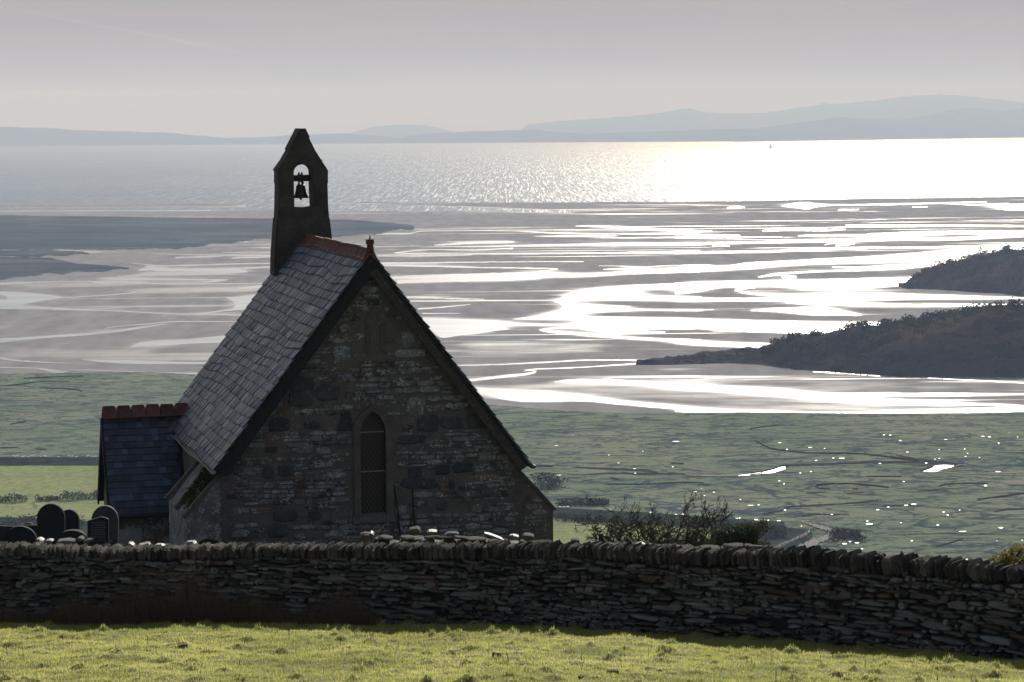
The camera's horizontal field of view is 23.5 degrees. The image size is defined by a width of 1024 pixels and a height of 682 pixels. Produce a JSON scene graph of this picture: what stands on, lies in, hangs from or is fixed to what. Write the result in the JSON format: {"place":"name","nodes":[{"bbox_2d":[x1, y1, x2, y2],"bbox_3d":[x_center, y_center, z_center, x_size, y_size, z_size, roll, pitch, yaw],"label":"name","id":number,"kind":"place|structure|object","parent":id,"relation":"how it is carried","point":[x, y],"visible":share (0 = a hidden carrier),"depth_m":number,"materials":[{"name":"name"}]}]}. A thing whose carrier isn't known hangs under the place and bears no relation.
{"place":"outdoors","nodes":[
{"label":"outdoors","id":0,"kind":"place"},
{"bbox_2d":[0,517,86,532],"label":"field","id":1,"kind":"structure","parent":0,"point":[21,523],"depth_m":936.19,"materials":[{"name":"green plant"}]},
{"bbox_2d":[0,250,88,256],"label":"dune heath","id":2,"kind":"object","parent":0,"point":[28,253],"visible":1,"depth_m":2956.30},
{"bbox_2d":[0,257,128,279],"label":"dune heath","id":3,"kind":"object","parent":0,"point":[18,266],"visible":1,"depth_m":2655.57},
{"bbox_2d":[0,215,413,249],"bbox_3d":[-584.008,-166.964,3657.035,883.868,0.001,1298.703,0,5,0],"label":"dune heath","id":4,"kind":"object","parent":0,"point":[23,232],"visible":0.85,"depth_m":3559.56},
{"bbox_2d":[0,203,572,212],"bbox_3d":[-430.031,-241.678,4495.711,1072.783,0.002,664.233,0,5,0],"label":"sea inlet","id":5,"kind":"object","parent":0,"point":[347,207],"visible":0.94,"depth_m":4524.19,"materials":[{"name":"grey liquid"}]},
{"bbox_2d":[0,466,715,543],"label":"field","id":6,"kind":"structure","parent":0,"point":[30,482],"depth_m":1013.86,"materials":[{"name":"green plant"}]},
{"bbox_2d":[0,492,27,501],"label":"hedge","id":7,"kind":"object","parent":6,"relation":"on","point":[16,498],"visible":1,"depth_m":989.41,"materials":[{"name":"green plant"}]},
{"bbox_2d":[34,490,96,500],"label":"hedge","id":8,"kind":"object","parent":6,"relation":"on","point":[52,497],"visible":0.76,"depth_m":993.20,"materials":[{"name":"green plant"}]},
{"bbox_2d":[0,127,755,145],"bbox_3d":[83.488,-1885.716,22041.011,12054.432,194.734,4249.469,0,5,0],"label":"hills","id":9,"kind":"structure","parent":0,"point":[18,136],"depth_m":20969.52,"materials":[{"name":"grey"}]},
{"bbox_2d":[0,457,784,528],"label":"embankment","id":10,"kind":"structure","parent":0,"point":[49,461],"depth_m":944.17,"materials":[{"name":"green plant"}]},
{"bbox_2d":[348,125,451,137],"bbox_3d":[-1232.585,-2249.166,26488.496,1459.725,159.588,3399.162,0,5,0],"label":"island","id":11,"kind":"structure","parent":0,"point":[399,131],"depth_m":25542.77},
{"bbox_2d":[0,197,1023,413],"bbox_3d":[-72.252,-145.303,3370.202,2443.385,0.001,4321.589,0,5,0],"label":"sand flats","id":12,"kind":"structure","parent":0,"point":[510,301],"depth_m":2204.93,"materials":[{"name":"grey sand"}]},
{"bbox_2d":[0,372,1023,564],"bbox_3d":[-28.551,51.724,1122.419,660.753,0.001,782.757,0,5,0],"label":"salt marsh","id":13,"kind":"structure","parent":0,"point":[62,422],"depth_m":1109.75,"materials":[{"name":"green plant"}]},
{"bbox_2d":[0,471,866,541],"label":"marsh scrub","id":14,"kind":"object","parent":13,"relation":"on","point":[854,534],"visible":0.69,"depth_m":933.20,"materials":[{"name":"green plant"}]},
{"bbox_2d":[0,375,1023,546],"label":"creek bed","id":15,"kind":"object","parent":13,"relation":"in","point":[854,462],"visible":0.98,"depth_m":1063.98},
{"bbox_2d":[12,380,1022,559],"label":"marsh pools","id":16,"kind":"object","parent":13,"relation":"in","point":[936,468],"visible":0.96,"depth_m":1060.39,"materials":[{"name":"liquid"}]},
{"bbox_2d":[0,138,1023,205],"bbox_3d":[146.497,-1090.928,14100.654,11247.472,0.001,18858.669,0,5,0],"label":"sea","id":17,"kind":"structure","parent":0,"point":[539,172],"depth_m":7789.22,"materials":[{"name":"grey liquid"}]},
{"bbox_2d":[0,201,1023,413],"bbox_3d":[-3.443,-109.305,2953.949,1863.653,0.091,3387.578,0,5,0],"label":"tidal water","id":18,"kind":"structure","parent":0,"point":[447,328],"depth_m":2120.52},
{"bbox_2d":[0,617,1023,681],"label":"field","id":19,"kind":"structure","parent":0,"point":[835,674],"depth_m":39.64,"materials":[{"name":"green plant"}]},
{"bbox_2d":[178,644,187,647],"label":"earth clod","id":20,"kind":"object","parent":19,"relation":"on","point":[184,645],"visible":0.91,"depth_m":40.91,"materials":[{"name":"brown soil"}]},
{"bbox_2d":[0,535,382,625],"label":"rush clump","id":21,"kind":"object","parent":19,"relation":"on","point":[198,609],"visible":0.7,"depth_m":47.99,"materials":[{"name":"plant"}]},
{"bbox_2d":[492,652,500,656],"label":"earth clod","id":22,"kind":"object","parent":19,"relation":"on","point":[496,654],"visible":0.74,"depth_m":38.96,"materials":[{"name":"brown soil"}]},
{"bbox_2d":[2,622,997,681],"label":"dead stalks","id":23,"kind":"object","parent":19,"relation":"on","point":[470,653],"visible":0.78,"depth_m":38.99,"materials":[{"name":"brown plant"}]},
{"bbox_2d":[578,674,587,678],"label":"earth clod","id":24,"kind":"object","parent":19,"relation":"on","point":[580,676],"visible":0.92,"depth_m":35.89,"materials":[{"name":"brown soil"}]},
{"bbox_2d":[606,669,618,673],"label":"earth clod","id":25,"kind":"object","parent":19,"relation":"on","point":[613,670],"visible":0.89,"depth_m":36.54,"materials":[{"name":"brown soil"}]},
{"bbox_2d":[0,0,1023,137],"label":"sky","id":26,"kind":"structure","parent":0,"point":[212,68],"materials":[{"name":"grey"}]},
{"bbox_2d":[521,95,1023,133],"bbox_3d":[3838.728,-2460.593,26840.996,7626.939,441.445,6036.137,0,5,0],"label":"mountains","id":27,"kind":"structure","parent":0,"point":[900,108],"depth_m":25361.13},
{"bbox_2d":[747,527,811,548],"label":"scrub ground","id":28,"kind":"structure","parent":0,"point":[794,533],"depth_m":886.49,"materials":[{"name":"green plant"}]},
{"bbox_2d":[588,451,1023,492],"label":"pale mud bank","id":29,"kind":"structure","parent":0,"point":[1017,482],"depth_m":1047.30,"materials":[{"name":"grey soil"}]},
{"bbox_2d":[799,520,832,547],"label":"stone track","id":30,"kind":"structure","parent":0,"point":[814,541],"depth_m":885.95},
{"bbox_2d":[636,304,1023,376],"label":"headland","id":31,"kind":"structure","parent":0,"point":[984,362],"depth_m":1485.16,"materials":[{"name":"green plant"}]},
{"bbox_2d":[734,108,1023,141],"bbox_3d":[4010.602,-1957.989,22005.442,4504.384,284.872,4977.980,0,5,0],"label":"hills","id":32,"kind":"structure","parent":0,"point":[985,123],"depth_m":21286.67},
{"bbox_2d":[898,249,1023,296],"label":"headland","id":33,"kind":"structure","parent":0,"point":[1004,268],"depth_m":2194.30,"materials":[{"name":"green plant"}]},
{"bbox_2d":[635,243,1023,373],"bbox_3d":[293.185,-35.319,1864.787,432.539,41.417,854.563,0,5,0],"label":"scrub","id":34,"kind":"object","parent":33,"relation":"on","point":[1014,305],"visible":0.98,"depth_m":1535.59,"materials":[{"name":"green plant"}]},
{"bbox_3d":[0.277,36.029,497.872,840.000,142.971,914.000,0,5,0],"label":"hillside","id":35,"kind":"structure","parent":0,"visible":0},
{"bbox_2d":[0,526,14,541],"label":"headstone","id":36,"kind":"object","parent":35,"relation":"on","point":[4,530],"visible":0.07,"depth_m":57.00,"materials":[{"name":"stone"}]},
{"bbox_2d":[3,526,36,543],"bbox_3d":[-10.551,4.822,52.847,0.718,1.718,0.095,-1,5,-2],"label":"headstone","id":37,"kind":"object","parent":35,"relation":"on","point":[19,534],"visible":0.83,"depth_m":52.75,"materials":[{"name":"stone"}]},
{"bbox_2d":[21,525,36,535],"bbox_3d":[-11.175,5.199,57.075,0.420,1.891,0.070,-1,7,1],"label":"headstone","id":38,"kind":"object","parent":35,"relation":"on","point":[33,528],"visible":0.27,"depth_m":56.94,"materials":[{"name":"stone"}]},
{"bbox_2d":[35,537,44,542],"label":"loose stone","id":39,"kind":"object","parent":35,"relation":"on","point":[40,539],"visible":0.55,"depth_m":51.00,"materials":[{"name":"white stone"}]},
{"bbox_2d":[45,538,53,542],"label":"loose stone","id":40,"kind":"object","parent":35,"relation":"on","point":[49,540],"visible":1,"depth_m":50.80,"materials":[{"name":"white stone"}]},
{"bbox_2d":[37,503,65,544],"bbox_3d":[-10.499,4.872,56.147,0.655,2.360,0.090,0,7,3],"label":"headstone","id":41,"kind":"object","parent":35,"relation":"on","point":[50,520],"visible":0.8,"depth_m":56.02,"materials":[{"name":"stone"}]},
{"bbox_2d":[56,537,75,544],"bbox_3d":[-9.249,4.169,50.995,0.379,0.179,0.362,0,5,0],"label":"loose stone","id":42,"kind":"object","parent":35,"relation":"on","point":[68,540],"visible":0.68,"depth_m":50.86,"materials":[{"name":"grey stone"}]},
{"bbox_2d":[64,509,79,529],"bbox_3d":[-10.245,5.007,56.996,0.494,2.237,0.090,0,5,5],"label":"headstone","id":43,"kind":"object","parent":35,"relation":"on","point":[72,519],"visible":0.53,"depth_m":56.87,"materials":[{"name":"stone"}]},
{"bbox_2d":[58,529,87,545],"bbox_3d":[-9.481,4.884,53.261,0.617,1.621,0.155,0,7,5],"label":"headstone","id":44,"kind":"object","parent":35,"relation":"on","point":[74,533],"visible":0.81,"depth_m":53.12,"materials":[{"name":"stone"}]},
{"bbox_2d":[77,535,84,541],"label":"loose stone","id":45,"kind":"object","parent":35,"relation":"on","point":[81,538],"visible":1,"depth_m":50.89,"materials":[{"name":"grey stone"}]},
{"bbox_2d":[87,516,108,545],"bbox_3d":[-9.220,4.898,54.901,0.487,1.972,0.095,-1,3,-4],"label":"headstone","id":46,"kind":"object","parent":35,"relation":"on","point":[97,528],"visible":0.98,"depth_m":54.83,"materials":[{"name":"stone"}]},
{"bbox_2d":[93,540,106,545],"bbox_3d":[-8.728,4.934,52.271,0.355,1.424,0.095,0,4,3],"label":"stone","id":47,"kind":"object","parent":35,"relation":"on","point":[101,542],"visible":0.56,"depth_m":52.19,"materials":[{"name":"stone"}]},
{"bbox_2d":[91,505,118,545],"bbox_3d":[-9.681,5.080,58.470,0.662,2.383,0.090,1,7,1],"label":"headstone","id":48,"kind":"object","parent":35,"relation":"on","point":[109,512],"visible":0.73,"depth_m":58.32,"materials":[{"name":"grey stone"}]},
{"bbox_2d":[198,538,218,544],"bbox_3d":[-6.539,4.968,53.190,0.501,1.399,0.080,-1,4,7],"label":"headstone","id":49,"kind":"object","parent":35,"relation":"on","point":[212,541],"visible":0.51,"depth_m":53.11,"materials":[{"name":"stone"}]},
{"bbox_2d":[97,128,555,546],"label":"chapel","id":50,"kind":"structure","parent":35,"relation":"on","point":[331,393],"depth_m":60.73,"materials":[{"name":"stone"}]},
{"bbox_2d":[180,467,218,509],"bbox_3d":[-7.633,3.554,60.253,1.014,1.123,1.662,-2,5,-14],"label":"ivy","id":51,"kind":"object","parent":50,"relation":"attached to","point":[204,480],"visible":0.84,"depth_m":60.08,"materials":[{"name":"green plant"}]},
{"bbox_2d":[294,172,310,199],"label":"church bell","id":52,"kind":"object","parent":50,"relation":"hanging from","point":[300,192],"visible":1,"depth_m":68.17,"materials":[{"name":"black metal"}]},
{"bbox_2d":[353,404,395,523],"bbox_3d":[-3.432,3.001,60.566,1.063,2.917,0.390,-2,5,-15],"label":"window","id":53,"kind":"structure","parent":50,"relation":"in","point":[368,430],"depth_m":60.58,"materials":[{"name":"glass"}]},
{"bbox_2d":[237,534,778,549],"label":"rubble wall","id":54,"kind":"structure","parent":35,"relation":"on","point":[386,539],"depth_m":52.27,"materials":[{"name":"stone"}]},
{"bbox_2d":[358,531,373,542],"bbox_3d":[-2.978,4.012,50.172,0.318,0.228,0.374,0,5,0],"label":"loose stone","id":55,"kind":"object","parent":54,"relation":"on","point":[364,536],"visible":0.85,"depth_m":50.01,"materials":[{"name":"grey stone"}]},
{"bbox_2d":[408,526,420,533],"bbox_3d":[-2.039,3.966,51.599,0.261,0.159,0.344,0,5,0],"label":"loose stone","id":56,"kind":"object","parent":54,"relation":"on","point":[415,530],"visible":1,"depth_m":51.46,"materials":[{"name":"grey stone"}]},
{"bbox_2d":[427,529,436,534],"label":"loose stone","id":57,"kind":"object","parent":54,"relation":"on","point":[431,531],"visible":1,"depth_m":51.48,"materials":[{"name":"white stone"}]},
{"bbox_2d":[444,531,458,536],"bbox_3d":[-1.270,4.044,51.623,0.304,0.092,0.295,0,5,0],"label":"loose stone","id":58,"kind":"object","parent":54,"relation":"on","point":[451,533],"visible":1,"depth_m":51.50,"materials":[{"name":"grey stone"}]},
{"bbox_2d":[485,532,503,539],"bbox_3d":[-0.374,4.077,51.433,0.397,0.169,0.292,0,5,0],"label":"loose stone","id":59,"kind":"object","parent":54,"relation":"on","point":[494,536],"visible":0.97,"depth_m":51.31,"materials":[{"name":"white stone"}]},
{"bbox_2d":[509,534,518,540],"bbox_3d":[0.043,4.099,51.412,0.214,0.125,0.328,0,5,0],"label":"loose stone","id":60,"kind":"object","parent":54,"relation":"on","point":[513,537],"visible":1,"depth_m":51.28,"materials":[{"name":"white stone"}]},
{"bbox_2d":[522,533,533,540],"bbox_3d":[0.332,4.092,51.401,0.253,0.156,0.342,0,5,0],"label":"loose stone","id":61,"kind":"object","parent":54,"relation":"on","point":[527,536],"visible":1,"depth_m":51.27,"materials":[{"name":"grey stone"}]},
{"bbox_2d":[571,538,579,542],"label":"loose stone","id":62,"kind":"object","parent":54,"relation":"on","point":[577,540],"visible":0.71,"depth_m":51.10,"materials":[{"name":"grey stone"}]},
{"bbox_2d":[0,539,1023,660],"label":"dry stone wall","id":63,"kind":"structure","parent":35,"relation":"on","point":[817,594],"depth_m":46.55,"materials":[{"name":"grey stone"}]},
{"bbox_2d":[83,538,93,542],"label":"loose stone","id":64,"kind":"object","parent":63,"relation":"on","point":[88,540],"visible":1,"depth_m":50.70,"materials":[{"name":"grey stone"}]},
{"bbox_2d":[185,540,197,544],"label":"loose stone","id":65,"kind":"object","parent":63,"relation":"on","point":[190,542],"visible":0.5,"depth_m":50.31,"materials":[{"name":"white stone"}]},
{"bbox_2d":[598,533,603,541],"bbox_3d":[1.815,4.361,50.077,0.109,0.900,0.108,0,5,0],"label":"post","id":66,"kind":"object","parent":35,"relation":"on","point":[601,536],"visible":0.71,"depth_m":50.00,"materials":[{"name":"brown"}]},
{"bbox_2d":[574,489,736,545],"bbox_3d":[3.830,4.968,60.928,4.629,2.635,2.681,0,5,0],"label":"thorn bush","id":67,"kind":"object","parent":35,"relation":"on","point":[652,533],"visible":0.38,"depth_m":60.77,"materials":[{"name":"green plant"}]},
{"bbox_2d":[707,518,776,548],"bbox_3d":[5.460,4.803,58.644,1.663,1.083,0.946,0,5,0],"label":"pine bush","id":68,"kind":"object","parent":35,"relation":"on","point":[739,534],"visible":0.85,"depth_m":58.51,"materials":[{"name":"green plant"}]},
{"bbox_2d":[989,543,1023,564],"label":"gorse bush","id":69,"kind":"object","parent":35,"relation":"on","point":[1009,558],"visible":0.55,"depth_m":47.37,"materials":[{"name":"green plant"}]}
]}

